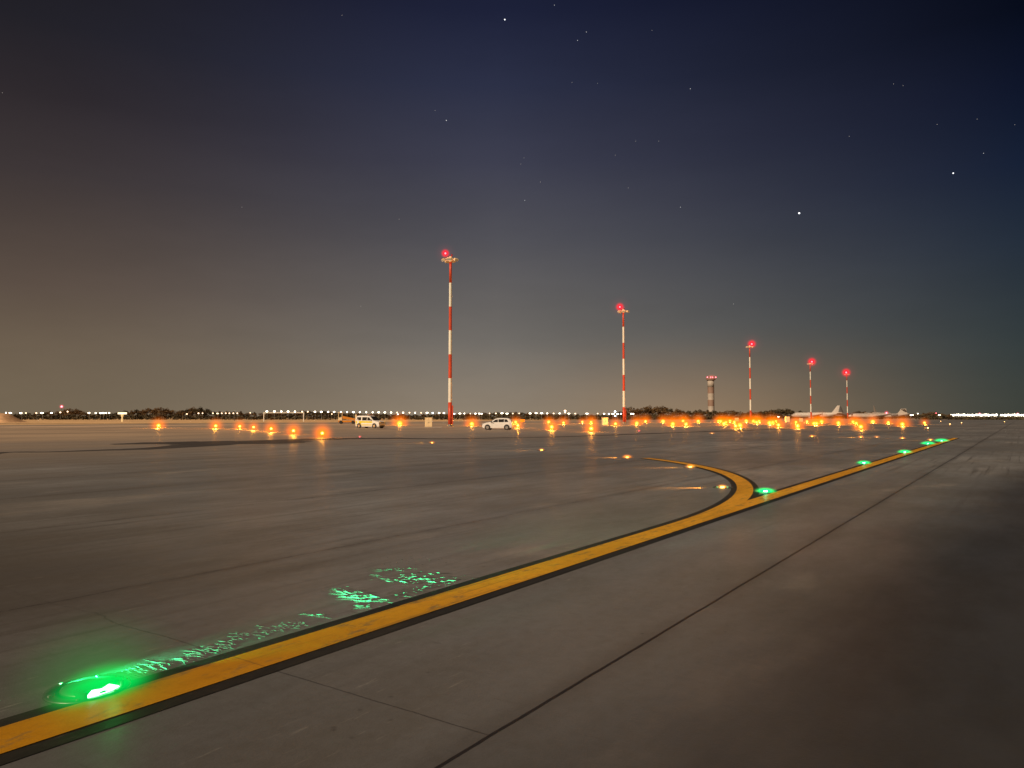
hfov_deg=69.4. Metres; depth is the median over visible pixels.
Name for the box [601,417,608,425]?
equipment cabinet
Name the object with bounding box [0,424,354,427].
service road
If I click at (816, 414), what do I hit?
parked jet
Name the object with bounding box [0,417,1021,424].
ground
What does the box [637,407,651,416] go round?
tree
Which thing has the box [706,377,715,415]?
banded tower
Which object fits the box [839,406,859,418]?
parked jet
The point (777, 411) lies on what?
tree
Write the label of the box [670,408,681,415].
tree
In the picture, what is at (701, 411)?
tree
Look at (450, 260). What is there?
floodlight mast
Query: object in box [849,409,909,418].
parked jet
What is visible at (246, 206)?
sky
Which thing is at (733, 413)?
tree
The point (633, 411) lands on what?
tree
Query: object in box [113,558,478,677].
pavement ridges
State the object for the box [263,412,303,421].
gantry frame
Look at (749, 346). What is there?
floodlight mast
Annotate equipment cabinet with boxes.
[425,417,441,427]
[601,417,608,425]
[785,416,789,421]
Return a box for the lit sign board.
[118,412,126,421]
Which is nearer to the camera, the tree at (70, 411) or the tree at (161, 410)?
the tree at (161, 410)
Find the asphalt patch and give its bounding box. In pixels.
[120,441,312,444]
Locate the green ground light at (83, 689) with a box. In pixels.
[42,675,130,703]
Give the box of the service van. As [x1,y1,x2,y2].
[355,415,385,427]
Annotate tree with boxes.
[62,408,79,415]
[140,408,154,416]
[154,407,170,416]
[185,407,199,419]
[191,407,208,414]
[203,409,211,419]
[622,407,641,419]
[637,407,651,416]
[644,405,655,414]
[655,406,670,415]
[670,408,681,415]
[688,411,702,416]
[695,409,705,415]
[707,410,718,415]
[720,410,731,416]
[729,411,738,416]
[765,410,778,416]
[774,409,785,418]
[780,409,792,416]
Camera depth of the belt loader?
172.66 m
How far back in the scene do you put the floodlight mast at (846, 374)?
472.04 m
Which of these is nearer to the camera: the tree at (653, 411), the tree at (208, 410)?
the tree at (208, 410)
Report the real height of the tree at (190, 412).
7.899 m
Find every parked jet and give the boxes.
[792,405,841,418]
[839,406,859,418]
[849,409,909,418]
[872,406,893,418]
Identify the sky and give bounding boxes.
[0,0,1023,416]
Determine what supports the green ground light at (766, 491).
on the apron
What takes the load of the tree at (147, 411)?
on the ground
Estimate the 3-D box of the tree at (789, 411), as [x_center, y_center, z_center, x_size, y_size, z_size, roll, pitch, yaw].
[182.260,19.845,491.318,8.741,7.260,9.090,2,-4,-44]
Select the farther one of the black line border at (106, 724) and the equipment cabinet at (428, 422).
the equipment cabinet at (428, 422)
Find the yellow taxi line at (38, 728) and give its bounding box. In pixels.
[0,438,956,753]
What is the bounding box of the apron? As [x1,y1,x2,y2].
[0,418,1023,767]
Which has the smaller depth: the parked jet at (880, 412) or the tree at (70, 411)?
the tree at (70, 411)
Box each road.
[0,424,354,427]
[555,421,762,422]
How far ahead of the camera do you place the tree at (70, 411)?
463.29 m
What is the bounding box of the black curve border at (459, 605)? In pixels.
[391,458,758,613]
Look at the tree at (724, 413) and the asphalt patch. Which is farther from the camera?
the tree at (724, 413)
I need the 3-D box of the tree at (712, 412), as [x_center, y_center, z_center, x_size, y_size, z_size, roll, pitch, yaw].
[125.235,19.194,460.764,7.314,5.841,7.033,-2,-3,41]
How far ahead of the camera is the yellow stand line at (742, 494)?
8.63 m
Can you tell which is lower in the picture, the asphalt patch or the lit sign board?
the asphalt patch
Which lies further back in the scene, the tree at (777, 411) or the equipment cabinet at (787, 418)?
the tree at (777, 411)
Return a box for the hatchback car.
[482,418,512,429]
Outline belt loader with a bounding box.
[338,412,356,423]
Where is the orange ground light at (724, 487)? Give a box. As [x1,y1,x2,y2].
[712,486,732,488]
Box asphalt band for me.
[0,429,783,453]
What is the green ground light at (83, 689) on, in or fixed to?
on the apron
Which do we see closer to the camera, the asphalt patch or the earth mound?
the asphalt patch
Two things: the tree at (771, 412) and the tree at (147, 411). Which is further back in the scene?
the tree at (771, 412)
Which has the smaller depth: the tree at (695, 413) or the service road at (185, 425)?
the service road at (185, 425)
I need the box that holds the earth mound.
[0,413,25,422]
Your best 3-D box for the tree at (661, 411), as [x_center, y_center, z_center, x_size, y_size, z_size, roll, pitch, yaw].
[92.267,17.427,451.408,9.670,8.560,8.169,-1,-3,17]
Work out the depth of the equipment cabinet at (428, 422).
112.23 m
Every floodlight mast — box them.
[441,252,457,425]
[617,306,628,422]
[746,343,753,420]
[807,361,812,419]
[844,372,849,418]
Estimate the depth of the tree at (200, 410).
431.66 m
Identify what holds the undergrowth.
on the ground
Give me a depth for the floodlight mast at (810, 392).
379.87 m
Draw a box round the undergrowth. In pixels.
[13,413,1023,419]
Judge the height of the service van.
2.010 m
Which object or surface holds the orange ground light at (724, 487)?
on the apron
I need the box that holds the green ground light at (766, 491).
[755,490,776,492]
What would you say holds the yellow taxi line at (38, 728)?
on the black line border at (106, 724)
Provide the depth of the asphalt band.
53.65 m
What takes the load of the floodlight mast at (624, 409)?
on the apron
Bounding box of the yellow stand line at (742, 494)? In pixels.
[400,458,752,611]
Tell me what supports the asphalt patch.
on the asphalt band
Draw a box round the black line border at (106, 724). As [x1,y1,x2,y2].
[0,438,958,764]
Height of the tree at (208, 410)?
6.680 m
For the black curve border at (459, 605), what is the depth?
8.46 m
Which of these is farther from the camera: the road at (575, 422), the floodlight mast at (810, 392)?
the floodlight mast at (810, 392)
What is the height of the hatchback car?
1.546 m

